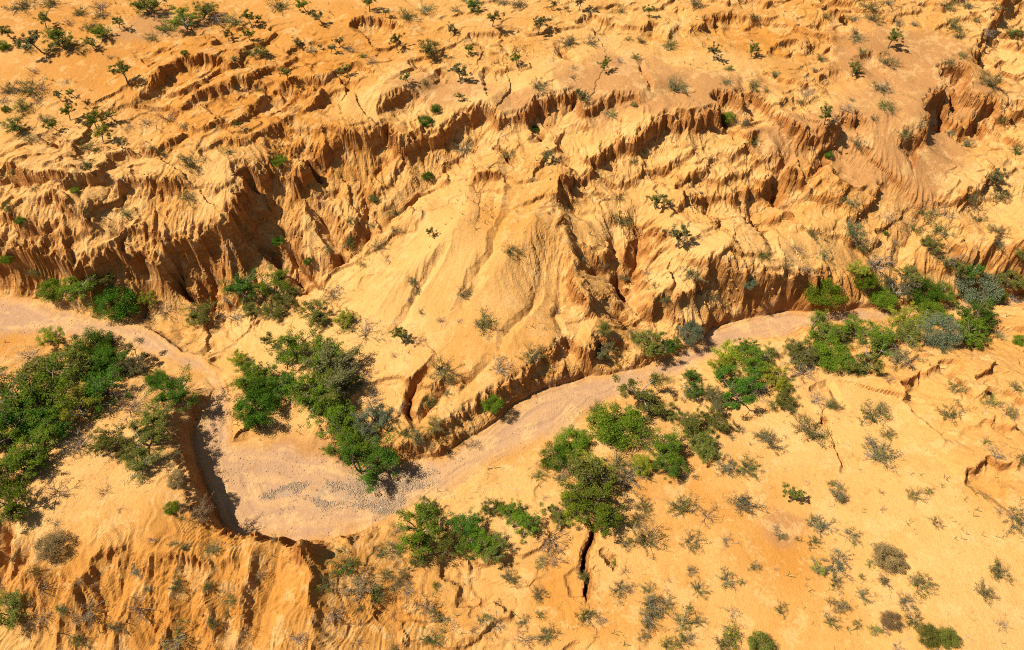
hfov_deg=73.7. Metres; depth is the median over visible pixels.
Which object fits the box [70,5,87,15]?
shrub
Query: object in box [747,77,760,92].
shrub
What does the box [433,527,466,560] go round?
tree
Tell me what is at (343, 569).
shrub
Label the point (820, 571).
shrub
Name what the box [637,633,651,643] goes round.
shrub
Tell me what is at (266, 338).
tree
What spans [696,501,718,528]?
dead shrub
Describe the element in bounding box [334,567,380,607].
shrub
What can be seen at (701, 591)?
shrub
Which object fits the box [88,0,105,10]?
dead shrub
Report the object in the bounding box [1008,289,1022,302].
dead shrub
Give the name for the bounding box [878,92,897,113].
shrub
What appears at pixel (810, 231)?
shrub
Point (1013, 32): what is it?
tree
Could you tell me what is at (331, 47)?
tree
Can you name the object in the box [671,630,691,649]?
shrub
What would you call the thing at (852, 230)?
shrub
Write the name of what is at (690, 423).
tree
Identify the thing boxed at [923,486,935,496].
shrub
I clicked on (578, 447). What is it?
bush
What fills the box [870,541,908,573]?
bush
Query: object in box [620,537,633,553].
shrub
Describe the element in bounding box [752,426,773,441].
shrub
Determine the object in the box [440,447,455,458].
dead shrub
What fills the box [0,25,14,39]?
tree
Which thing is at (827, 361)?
bush
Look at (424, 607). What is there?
dead shrub
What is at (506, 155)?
shrub
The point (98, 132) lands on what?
tree
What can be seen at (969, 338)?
shrub
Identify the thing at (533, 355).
shrub
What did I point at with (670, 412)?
tree
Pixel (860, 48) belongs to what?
shrub
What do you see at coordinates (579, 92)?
tree
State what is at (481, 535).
tree
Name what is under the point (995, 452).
dead shrub
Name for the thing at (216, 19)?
dead shrub
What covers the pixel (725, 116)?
bush
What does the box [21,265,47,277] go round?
shrub
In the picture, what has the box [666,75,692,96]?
shrub
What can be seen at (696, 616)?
shrub
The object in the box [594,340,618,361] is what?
tree
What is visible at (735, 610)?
dead shrub
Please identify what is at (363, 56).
shrub
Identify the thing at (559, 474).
shrub
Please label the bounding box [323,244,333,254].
shrub
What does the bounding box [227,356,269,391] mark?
tree
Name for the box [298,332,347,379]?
tree
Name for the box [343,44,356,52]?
dead shrub
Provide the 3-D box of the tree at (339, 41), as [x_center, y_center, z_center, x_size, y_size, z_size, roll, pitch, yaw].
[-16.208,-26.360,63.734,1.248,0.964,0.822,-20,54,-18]
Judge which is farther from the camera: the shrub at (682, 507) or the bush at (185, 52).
the bush at (185, 52)
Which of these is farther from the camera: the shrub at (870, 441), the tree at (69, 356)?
the tree at (69, 356)
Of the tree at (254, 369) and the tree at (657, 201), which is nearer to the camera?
the tree at (254, 369)
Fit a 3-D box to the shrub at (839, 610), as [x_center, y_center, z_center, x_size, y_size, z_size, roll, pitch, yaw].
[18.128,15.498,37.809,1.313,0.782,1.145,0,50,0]
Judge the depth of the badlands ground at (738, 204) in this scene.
54.66 m
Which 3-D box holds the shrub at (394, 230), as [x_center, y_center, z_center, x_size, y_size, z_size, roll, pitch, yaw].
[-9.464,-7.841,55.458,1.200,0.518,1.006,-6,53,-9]
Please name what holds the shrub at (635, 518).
on the badlands ground at (738, 204)
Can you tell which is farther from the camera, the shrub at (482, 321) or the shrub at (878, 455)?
the shrub at (482, 321)
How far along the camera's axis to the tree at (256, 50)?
63.42 m
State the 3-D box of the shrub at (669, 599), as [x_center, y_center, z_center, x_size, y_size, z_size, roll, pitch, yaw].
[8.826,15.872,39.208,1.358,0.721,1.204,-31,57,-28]
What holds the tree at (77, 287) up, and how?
on the badlands ground at (738, 204)
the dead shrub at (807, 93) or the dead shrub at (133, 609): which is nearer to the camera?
the dead shrub at (133, 609)
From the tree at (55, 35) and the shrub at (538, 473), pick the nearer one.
the shrub at (538, 473)
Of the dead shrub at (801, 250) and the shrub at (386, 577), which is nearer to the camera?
the shrub at (386, 577)
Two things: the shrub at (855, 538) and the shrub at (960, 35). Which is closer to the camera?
the shrub at (855, 538)
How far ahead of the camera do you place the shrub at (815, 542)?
40.74 m
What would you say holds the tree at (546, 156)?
on the badlands ground at (738, 204)
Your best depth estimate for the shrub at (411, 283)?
53.34 m
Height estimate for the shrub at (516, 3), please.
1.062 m
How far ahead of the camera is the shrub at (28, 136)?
58.22 m
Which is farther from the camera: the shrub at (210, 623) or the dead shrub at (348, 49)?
the dead shrub at (348, 49)
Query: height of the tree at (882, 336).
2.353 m
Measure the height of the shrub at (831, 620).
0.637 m
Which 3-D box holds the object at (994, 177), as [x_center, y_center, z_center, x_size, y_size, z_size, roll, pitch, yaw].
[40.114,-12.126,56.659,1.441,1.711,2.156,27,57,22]
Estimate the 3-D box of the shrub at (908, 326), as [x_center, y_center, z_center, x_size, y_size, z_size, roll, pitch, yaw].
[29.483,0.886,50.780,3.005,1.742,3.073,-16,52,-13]
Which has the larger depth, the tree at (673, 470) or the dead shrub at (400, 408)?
the dead shrub at (400, 408)
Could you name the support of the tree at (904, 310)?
on the badlands ground at (738, 204)
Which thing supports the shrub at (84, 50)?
on the badlands ground at (738, 204)
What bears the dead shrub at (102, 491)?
on the badlands ground at (738, 204)
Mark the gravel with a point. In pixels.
(338, 486)
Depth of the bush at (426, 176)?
58.48 m
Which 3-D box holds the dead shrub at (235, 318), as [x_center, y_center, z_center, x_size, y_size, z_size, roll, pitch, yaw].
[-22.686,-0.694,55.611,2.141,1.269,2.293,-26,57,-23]
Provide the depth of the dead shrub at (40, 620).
38.91 m
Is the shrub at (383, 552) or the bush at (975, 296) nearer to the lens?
the shrub at (383, 552)
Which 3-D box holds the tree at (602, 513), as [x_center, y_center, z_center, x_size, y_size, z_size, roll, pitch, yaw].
[4.925,11.389,42.655,4.576,2.437,3.530,29,56,22]
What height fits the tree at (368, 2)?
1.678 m
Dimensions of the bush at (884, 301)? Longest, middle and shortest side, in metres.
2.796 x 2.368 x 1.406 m
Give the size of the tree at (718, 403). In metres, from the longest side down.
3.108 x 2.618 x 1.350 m
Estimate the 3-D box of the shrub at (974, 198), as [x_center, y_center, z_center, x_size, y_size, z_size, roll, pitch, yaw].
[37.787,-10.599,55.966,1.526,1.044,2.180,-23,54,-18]
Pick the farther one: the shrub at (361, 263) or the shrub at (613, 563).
the shrub at (361, 263)
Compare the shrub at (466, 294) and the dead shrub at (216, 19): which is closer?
the shrub at (466, 294)
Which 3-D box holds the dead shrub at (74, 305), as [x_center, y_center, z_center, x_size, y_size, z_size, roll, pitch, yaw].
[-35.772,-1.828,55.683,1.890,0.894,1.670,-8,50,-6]
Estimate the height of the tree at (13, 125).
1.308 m
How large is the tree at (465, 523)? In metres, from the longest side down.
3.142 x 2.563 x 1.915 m
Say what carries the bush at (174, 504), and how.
on the badlands ground at (738, 204)
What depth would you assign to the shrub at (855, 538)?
40.65 m
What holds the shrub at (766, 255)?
on the badlands ground at (738, 204)
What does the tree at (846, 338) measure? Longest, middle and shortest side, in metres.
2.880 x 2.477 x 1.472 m
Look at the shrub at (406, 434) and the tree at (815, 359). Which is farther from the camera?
the tree at (815, 359)
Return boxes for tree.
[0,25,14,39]
[0,116,23,133]
[0,353,51,431]
[0,382,50,451]
[0,404,34,443]
[0,442,49,494]
[0,445,27,493]
[0,479,32,525]
[0,587,32,631]
[3,416,56,467]
[6,352,79,436]
[13,29,41,52]
[13,350,80,393]
[32,10,50,26]
[33,341,97,388]
[33,408,77,442]
[34,325,64,347]
[38,25,75,53]
[40,119,57,130]
[48,380,103,425]
[53,90,62,100]
[56,273,103,302]
[59,103,76,120]
[65,89,73,96]
[78,364,133,419]
[80,36,95,49]
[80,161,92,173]
[81,97,90,107]
[82,107,107,130]
[84,271,115,294]
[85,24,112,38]
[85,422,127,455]
[88,119,112,141]
[89,344,134,378]
[101,109,116,120]
[106,57,131,85]
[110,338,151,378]
[112,15,124,27]
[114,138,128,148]
[116,445,163,484]
[119,417,170,459]
[126,0,171,15]
[133,400,175,436]
[135,290,157,307]
[144,363,198,412]
[162,3,202,29]
[179,299,219,327]
[189,1,218,20]
[216,267,256,302]
[221,26,234,40]
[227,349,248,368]
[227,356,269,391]
[228,55,236,64]
[235,359,276,389]
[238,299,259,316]
[239,8,259,27]
[239,28,255,39]
[250,45,269,56]
[251,264,292,294]
[254,297,289,322]
[259,331,273,344]
[261,322,321,373]
[265,367,309,404]
[268,280,301,307]
[277,67,291,79]
[283,363,331,428]
[291,37,303,48]
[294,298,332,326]
[295,0,311,11]
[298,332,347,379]
[298,339,365,393]
[299,381,350,415]
[308,362,365,408]
[311,11,322,23]
[314,399,356,443]
[315,412,367,448]
[319,425,352,457]
[327,44,336,53]
[331,35,342,46]
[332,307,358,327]
[336,64,350,74]
[337,423,378,466]
[337,428,401,493]
[350,399,393,454]
[362,0,374,11]
[382,8,390,15]
[388,32,405,50]
[388,325,407,341]
[396,501,448,563]
[398,72,409,82]
[404,554,427,569]
[415,495,439,526]
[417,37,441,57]
[426,227,436,236]
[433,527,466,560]
[443,506,481,549]
[445,21,457,33]
[447,62,472,83]
[453,92,464,98]
[454,518,499,559]
[460,0,482,12]
[464,42,473,54]
[476,496,505,521]
[477,530,509,563]
[486,10,504,26]
[497,498,529,523]
[505,508,541,544]
[508,51,520,66]
[533,15,551,34]
[539,502,571,528]
[540,147,557,163]
[547,450,622,505]
[549,0,557,9]
[559,489,592,525]
[561,480,629,537]
[575,0,585,9]
[575,88,585,99]
[581,449,613,476]
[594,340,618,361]
[596,55,611,69]
[597,320,611,335]
[613,370,667,423]
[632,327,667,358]
[640,425,687,465]
[642,4,654,16]
[645,190,673,209]
[649,441,692,479]
[654,401,678,422]
[655,331,681,354]
[662,221,690,248]
[675,406,713,445]
[678,378,713,400]
[679,367,701,383]
[686,426,716,455]
[692,438,723,463]
[700,405,737,433]
[705,384,746,416]
[707,41,721,59]
[707,353,738,375]
[711,338,744,373]
[712,362,766,408]
[730,341,770,376]
[731,337,757,351]
[747,39,761,56]
[755,341,777,364]
[760,364,795,392]
[766,385,799,412]
[782,336,818,370]
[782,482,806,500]
[799,347,823,368]
[804,308,851,346]
[819,100,832,124]
[819,323,856,346]
[838,337,886,376]
[840,314,877,340]
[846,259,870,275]
[848,58,863,76]
[862,319,899,361]
[881,272,925,300]
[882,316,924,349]
[884,300,932,331]
[886,28,903,48]
[894,263,926,281]
[919,234,944,252]
[928,280,960,302]
[942,259,976,278]
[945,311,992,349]
[953,295,999,337]
[964,263,986,280]
[982,269,1023,290]
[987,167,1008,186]
[1005,26,1023,38]
[1014,247,1023,259]
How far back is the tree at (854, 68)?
61.39 m
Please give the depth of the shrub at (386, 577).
40.93 m
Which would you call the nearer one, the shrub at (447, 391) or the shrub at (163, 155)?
the shrub at (447, 391)
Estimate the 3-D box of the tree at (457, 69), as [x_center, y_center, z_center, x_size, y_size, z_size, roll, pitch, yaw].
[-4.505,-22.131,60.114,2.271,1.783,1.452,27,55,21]
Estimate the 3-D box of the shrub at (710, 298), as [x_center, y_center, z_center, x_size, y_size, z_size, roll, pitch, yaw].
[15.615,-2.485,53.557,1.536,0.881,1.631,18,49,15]
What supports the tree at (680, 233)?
on the badlands ground at (738, 204)
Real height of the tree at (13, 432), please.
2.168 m
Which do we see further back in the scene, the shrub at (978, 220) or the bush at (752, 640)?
the shrub at (978, 220)
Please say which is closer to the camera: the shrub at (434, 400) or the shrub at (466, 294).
the shrub at (434, 400)
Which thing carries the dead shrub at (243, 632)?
on the badlands ground at (738, 204)
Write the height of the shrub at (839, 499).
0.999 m
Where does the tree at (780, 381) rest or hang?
on the badlands ground at (738, 204)
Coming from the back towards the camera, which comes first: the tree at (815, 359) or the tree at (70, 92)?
the tree at (70, 92)
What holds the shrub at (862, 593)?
on the badlands ground at (738, 204)
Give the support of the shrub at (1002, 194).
on the badlands ground at (738, 204)
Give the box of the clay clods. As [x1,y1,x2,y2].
[2,4,1023,645]
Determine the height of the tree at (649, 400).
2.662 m
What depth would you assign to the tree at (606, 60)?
60.12 m
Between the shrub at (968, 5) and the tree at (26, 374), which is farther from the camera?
the shrub at (968, 5)
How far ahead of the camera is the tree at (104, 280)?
54.91 m
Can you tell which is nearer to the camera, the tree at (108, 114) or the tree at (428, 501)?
the tree at (428, 501)
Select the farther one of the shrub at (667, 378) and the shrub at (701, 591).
the shrub at (667, 378)
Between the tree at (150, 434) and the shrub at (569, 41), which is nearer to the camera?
the tree at (150, 434)
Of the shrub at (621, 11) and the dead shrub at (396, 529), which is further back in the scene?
the shrub at (621, 11)
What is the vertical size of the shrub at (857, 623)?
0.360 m
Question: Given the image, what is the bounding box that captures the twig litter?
[0,220,1023,649]
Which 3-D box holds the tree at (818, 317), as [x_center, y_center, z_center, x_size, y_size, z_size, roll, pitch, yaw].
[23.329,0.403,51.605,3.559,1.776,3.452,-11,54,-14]
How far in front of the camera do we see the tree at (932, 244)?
55.44 m
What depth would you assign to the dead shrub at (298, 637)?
38.17 m
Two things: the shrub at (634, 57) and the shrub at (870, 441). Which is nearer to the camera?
the shrub at (870, 441)
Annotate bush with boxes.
[0,40,10,50]
[0,254,14,264]
[1,105,9,111]
[13,216,24,224]
[32,527,70,561]
[35,278,68,302]
[63,325,115,364]
[69,187,79,193]
[80,347,120,374]
[86,284,140,321]
[143,368,169,390]
[163,500,180,515]
[166,468,185,488]
[180,49,187,54]
[228,384,280,430]
[241,377,274,406]
[271,154,287,166]
[272,236,285,246]
[303,257,312,265]
[418,115,433,126]
[422,171,432,179]
[429,103,440,112]
[480,394,503,413]
[537,441,572,471]
[553,424,591,458]
[586,400,646,451]
[630,453,652,476]
[675,319,704,346]
[721,111,737,122]
[743,278,756,289]
[747,628,775,649]
[802,277,849,307]
[811,339,854,373]
[824,151,833,157]
[854,271,880,289]
[869,284,898,309]
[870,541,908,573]
[879,610,903,631]
[911,274,946,307]
[914,622,942,649]
[916,310,965,353]
[917,298,949,325]
[937,624,961,649]
[953,270,1004,305]
[983,287,1008,303]
[1012,334,1023,346]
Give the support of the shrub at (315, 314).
on the badlands ground at (738, 204)
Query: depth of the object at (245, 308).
55.49 m
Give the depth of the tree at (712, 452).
45.49 m
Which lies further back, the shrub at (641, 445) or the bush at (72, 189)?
the bush at (72, 189)
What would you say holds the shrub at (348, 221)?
on the badlands ground at (738, 204)
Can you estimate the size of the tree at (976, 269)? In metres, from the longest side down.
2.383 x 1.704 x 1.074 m
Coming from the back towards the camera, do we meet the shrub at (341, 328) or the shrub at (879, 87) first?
the shrub at (879, 87)
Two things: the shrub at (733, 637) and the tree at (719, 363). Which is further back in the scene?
the tree at (719, 363)
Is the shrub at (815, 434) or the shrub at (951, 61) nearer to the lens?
the shrub at (815, 434)
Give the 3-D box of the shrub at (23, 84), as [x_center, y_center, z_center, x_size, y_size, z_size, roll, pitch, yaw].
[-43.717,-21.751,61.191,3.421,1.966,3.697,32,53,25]
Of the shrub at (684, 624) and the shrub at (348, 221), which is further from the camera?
the shrub at (348, 221)
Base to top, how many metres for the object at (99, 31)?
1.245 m
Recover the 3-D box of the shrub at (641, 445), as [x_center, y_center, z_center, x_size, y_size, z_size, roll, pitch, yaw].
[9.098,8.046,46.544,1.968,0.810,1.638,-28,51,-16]
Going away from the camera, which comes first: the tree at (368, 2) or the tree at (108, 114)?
the tree at (108, 114)
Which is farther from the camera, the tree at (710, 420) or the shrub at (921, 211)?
the shrub at (921, 211)
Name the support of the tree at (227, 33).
on the badlands ground at (738, 204)
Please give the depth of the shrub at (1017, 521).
39.82 m
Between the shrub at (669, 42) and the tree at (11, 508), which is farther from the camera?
the shrub at (669, 42)
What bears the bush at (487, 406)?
on the badlands ground at (738, 204)
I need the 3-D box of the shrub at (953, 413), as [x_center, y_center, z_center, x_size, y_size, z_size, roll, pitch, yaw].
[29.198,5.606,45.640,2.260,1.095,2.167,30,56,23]
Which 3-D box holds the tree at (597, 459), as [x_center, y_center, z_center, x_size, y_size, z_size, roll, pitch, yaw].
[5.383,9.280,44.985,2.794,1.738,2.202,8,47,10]
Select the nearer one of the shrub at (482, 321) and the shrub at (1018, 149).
the shrub at (482, 321)
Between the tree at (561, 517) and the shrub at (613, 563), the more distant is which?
the tree at (561, 517)
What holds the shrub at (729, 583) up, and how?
on the badlands ground at (738, 204)
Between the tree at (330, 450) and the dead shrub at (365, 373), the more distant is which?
the dead shrub at (365, 373)
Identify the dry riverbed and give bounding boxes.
[0,288,1023,540]
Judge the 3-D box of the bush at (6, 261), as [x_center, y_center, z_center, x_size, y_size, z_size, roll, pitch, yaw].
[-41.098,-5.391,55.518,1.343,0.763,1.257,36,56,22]
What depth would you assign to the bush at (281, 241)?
57.62 m
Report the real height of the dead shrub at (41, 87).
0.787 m
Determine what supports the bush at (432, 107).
on the badlands ground at (738, 204)
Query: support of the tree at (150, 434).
on the badlands ground at (738, 204)
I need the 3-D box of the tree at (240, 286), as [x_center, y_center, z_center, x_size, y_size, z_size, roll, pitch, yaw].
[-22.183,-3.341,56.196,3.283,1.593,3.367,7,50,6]
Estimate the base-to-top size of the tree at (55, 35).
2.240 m
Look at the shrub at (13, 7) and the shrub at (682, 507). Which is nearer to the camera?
the shrub at (682, 507)
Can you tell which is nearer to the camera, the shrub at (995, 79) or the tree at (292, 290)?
the tree at (292, 290)
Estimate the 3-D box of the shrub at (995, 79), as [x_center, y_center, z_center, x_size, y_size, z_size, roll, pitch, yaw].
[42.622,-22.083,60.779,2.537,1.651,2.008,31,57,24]
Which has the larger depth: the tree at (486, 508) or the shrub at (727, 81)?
the shrub at (727, 81)
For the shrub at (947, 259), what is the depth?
55.49 m
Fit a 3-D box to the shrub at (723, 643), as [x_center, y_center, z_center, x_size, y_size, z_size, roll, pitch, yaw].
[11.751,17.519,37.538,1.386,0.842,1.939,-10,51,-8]
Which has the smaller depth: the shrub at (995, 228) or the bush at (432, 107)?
the shrub at (995, 228)
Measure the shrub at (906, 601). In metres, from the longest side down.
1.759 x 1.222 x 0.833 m
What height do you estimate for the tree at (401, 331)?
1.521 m
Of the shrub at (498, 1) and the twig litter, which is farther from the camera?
the shrub at (498, 1)
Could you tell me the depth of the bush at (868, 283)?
54.99 m
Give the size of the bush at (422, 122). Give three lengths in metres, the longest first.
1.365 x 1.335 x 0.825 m
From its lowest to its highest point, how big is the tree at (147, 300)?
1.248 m
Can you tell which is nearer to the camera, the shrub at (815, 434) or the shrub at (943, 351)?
the shrub at (815, 434)
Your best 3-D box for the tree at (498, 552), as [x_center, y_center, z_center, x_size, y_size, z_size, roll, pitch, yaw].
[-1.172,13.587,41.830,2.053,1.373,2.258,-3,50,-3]
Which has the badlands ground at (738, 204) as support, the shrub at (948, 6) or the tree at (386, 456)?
the shrub at (948, 6)
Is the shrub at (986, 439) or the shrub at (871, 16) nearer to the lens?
the shrub at (986, 439)
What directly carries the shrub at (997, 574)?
on the badlands ground at (738, 204)
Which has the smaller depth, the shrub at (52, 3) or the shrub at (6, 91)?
the shrub at (6, 91)
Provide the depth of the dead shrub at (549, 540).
42.27 m
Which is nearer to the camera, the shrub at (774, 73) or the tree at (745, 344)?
the tree at (745, 344)
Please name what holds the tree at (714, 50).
on the badlands ground at (738, 204)
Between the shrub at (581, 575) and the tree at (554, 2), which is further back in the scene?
the tree at (554, 2)
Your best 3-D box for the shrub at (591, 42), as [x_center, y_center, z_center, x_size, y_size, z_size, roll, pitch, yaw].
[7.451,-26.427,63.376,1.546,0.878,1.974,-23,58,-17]
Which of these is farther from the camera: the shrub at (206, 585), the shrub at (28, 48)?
the shrub at (28, 48)
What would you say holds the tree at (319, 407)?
on the badlands ground at (738, 204)
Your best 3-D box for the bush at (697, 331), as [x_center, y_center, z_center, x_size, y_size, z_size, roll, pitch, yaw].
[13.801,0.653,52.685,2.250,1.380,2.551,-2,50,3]
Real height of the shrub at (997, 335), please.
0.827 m
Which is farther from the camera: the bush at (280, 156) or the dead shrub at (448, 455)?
the bush at (280, 156)
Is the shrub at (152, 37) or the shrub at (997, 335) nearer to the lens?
the shrub at (997, 335)
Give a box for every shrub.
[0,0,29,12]
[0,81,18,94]
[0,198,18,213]
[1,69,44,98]
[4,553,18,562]
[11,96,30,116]
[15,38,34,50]
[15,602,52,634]
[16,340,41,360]
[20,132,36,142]
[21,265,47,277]
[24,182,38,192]
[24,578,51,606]
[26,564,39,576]
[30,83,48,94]
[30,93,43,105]
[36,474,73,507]
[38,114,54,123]
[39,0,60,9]
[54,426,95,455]
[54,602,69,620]
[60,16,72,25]
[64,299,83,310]
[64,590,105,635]
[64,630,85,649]
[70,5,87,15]
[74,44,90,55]
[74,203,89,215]
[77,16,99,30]
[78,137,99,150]
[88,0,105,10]
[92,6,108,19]
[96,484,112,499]
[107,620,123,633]
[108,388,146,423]
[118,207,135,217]
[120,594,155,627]
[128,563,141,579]
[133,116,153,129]
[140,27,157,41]
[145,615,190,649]
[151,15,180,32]
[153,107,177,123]
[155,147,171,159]
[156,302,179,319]
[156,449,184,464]
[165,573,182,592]
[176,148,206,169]
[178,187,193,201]
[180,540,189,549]
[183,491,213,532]
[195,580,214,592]
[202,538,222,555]
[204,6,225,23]
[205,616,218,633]
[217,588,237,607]
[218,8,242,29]
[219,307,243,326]
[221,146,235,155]
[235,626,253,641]
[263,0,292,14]
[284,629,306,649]
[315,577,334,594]
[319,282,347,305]
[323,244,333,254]
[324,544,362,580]
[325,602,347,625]
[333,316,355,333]
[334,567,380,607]
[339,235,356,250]
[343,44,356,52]
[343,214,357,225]
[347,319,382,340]
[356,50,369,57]
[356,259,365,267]
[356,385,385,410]
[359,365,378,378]
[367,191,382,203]
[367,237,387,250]
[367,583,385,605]
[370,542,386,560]
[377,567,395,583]
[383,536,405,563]
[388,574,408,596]
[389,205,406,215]
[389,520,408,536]
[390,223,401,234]
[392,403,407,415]
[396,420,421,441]
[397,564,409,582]
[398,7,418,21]
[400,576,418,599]
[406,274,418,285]
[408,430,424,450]
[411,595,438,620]
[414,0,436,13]
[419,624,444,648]
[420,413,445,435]
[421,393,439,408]
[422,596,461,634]
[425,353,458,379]
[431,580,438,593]
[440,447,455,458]
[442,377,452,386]
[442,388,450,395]
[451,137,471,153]
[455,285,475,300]
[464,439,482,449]
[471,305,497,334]
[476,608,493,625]
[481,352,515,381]
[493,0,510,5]
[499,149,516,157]
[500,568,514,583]
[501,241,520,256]
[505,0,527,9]
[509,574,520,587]
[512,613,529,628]
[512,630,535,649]
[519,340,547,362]
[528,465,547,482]
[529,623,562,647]
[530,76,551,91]
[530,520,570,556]
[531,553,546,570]
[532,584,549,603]
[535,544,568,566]
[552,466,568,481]
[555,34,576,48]
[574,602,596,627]
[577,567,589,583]
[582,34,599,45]
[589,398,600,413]
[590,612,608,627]
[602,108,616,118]
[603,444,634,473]
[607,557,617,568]
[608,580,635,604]
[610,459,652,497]
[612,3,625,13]
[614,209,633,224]
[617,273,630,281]
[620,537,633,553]
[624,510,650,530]
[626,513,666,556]
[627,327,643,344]
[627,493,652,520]
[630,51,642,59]
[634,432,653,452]
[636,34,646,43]
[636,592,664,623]
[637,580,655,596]
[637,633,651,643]
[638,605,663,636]
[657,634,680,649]
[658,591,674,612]
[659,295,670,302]
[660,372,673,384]
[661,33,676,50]
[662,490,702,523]
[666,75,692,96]
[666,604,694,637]
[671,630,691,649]
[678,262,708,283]
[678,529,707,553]
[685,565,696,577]
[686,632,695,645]
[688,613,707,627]
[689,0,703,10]
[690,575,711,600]
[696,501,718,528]
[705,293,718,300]
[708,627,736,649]
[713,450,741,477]
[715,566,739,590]
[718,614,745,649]
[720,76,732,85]
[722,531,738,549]
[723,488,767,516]
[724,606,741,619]
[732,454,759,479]
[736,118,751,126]
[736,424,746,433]
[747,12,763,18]
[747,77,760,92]
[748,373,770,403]
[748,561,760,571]
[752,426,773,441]
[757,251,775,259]
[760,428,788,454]
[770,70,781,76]
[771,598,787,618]
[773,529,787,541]
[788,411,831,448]
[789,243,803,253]
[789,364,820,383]
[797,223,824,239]
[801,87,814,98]
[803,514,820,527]
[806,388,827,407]
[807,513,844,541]
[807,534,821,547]
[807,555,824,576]
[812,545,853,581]
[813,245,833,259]
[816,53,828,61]
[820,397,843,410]
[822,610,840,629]
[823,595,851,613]
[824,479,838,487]
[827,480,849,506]
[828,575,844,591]
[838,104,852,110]
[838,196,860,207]
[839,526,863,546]
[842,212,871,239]
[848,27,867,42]
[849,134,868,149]
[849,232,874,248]
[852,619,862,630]
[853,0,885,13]
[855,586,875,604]
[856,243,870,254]
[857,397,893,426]
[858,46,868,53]
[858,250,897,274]
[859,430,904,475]
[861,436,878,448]
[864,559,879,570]
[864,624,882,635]
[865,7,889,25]
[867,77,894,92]
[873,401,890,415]
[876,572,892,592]
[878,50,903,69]
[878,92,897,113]
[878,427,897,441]
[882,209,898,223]
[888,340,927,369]
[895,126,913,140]
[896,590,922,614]
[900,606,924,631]
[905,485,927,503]
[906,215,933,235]
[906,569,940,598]
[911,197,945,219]
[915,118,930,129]
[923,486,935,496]
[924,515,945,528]
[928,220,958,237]
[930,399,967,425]
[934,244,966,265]
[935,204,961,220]
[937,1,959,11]
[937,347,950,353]
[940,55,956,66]
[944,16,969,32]
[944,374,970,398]
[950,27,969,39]
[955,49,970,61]
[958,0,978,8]
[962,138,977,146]
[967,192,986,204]
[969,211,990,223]
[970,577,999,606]
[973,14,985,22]
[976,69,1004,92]
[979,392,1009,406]
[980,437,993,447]
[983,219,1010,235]
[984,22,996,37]
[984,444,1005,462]
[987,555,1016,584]
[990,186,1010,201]
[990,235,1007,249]
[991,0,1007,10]
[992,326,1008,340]
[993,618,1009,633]
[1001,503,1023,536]
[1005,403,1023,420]
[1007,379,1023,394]
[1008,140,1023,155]
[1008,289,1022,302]
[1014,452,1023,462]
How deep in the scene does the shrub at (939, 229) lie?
55.91 m
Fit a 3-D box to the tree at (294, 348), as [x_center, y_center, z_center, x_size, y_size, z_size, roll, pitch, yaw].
[-16.152,1.625,50.592,4.577,2.825,3.544,-20,55,-16]
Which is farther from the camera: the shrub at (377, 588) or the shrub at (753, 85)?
the shrub at (753, 85)
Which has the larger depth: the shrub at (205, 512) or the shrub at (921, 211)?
the shrub at (921, 211)
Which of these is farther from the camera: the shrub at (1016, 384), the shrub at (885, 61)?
the shrub at (885, 61)
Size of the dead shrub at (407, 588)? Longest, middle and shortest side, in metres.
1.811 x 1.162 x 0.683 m
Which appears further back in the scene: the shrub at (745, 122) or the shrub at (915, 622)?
the shrub at (745, 122)
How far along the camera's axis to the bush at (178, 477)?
42.71 m
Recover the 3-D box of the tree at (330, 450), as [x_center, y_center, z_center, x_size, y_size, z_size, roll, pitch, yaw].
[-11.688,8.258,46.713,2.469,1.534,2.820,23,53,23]
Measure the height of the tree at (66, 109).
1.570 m
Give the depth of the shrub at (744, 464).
44.64 m
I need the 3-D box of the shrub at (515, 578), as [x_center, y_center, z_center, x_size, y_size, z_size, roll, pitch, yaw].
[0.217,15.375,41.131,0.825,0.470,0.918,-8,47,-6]
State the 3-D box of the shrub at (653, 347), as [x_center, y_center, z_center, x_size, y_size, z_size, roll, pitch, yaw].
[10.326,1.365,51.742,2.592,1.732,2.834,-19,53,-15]
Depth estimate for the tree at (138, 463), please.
43.23 m
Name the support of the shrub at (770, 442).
on the badlands ground at (738, 204)
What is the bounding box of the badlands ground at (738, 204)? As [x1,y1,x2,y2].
[0,0,1023,649]
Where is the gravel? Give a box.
[1,299,970,535]
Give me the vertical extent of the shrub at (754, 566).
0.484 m
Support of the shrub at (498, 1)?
on the badlands ground at (738, 204)
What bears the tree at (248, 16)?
on the badlands ground at (738, 204)
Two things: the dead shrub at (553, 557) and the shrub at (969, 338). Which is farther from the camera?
the shrub at (969, 338)
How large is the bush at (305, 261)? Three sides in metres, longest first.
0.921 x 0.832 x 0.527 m
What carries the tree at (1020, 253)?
on the badlands ground at (738, 204)
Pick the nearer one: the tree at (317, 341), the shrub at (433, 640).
the shrub at (433, 640)
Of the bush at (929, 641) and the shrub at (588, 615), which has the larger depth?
the shrub at (588, 615)
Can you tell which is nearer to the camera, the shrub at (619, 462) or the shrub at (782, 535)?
the shrub at (782, 535)
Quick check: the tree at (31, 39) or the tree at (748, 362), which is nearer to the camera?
the tree at (748, 362)
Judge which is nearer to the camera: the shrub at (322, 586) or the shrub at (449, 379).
the shrub at (322, 586)
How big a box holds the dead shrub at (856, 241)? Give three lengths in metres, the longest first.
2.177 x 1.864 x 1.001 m
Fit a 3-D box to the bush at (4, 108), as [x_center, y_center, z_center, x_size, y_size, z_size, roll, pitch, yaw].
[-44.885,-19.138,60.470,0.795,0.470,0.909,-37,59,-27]

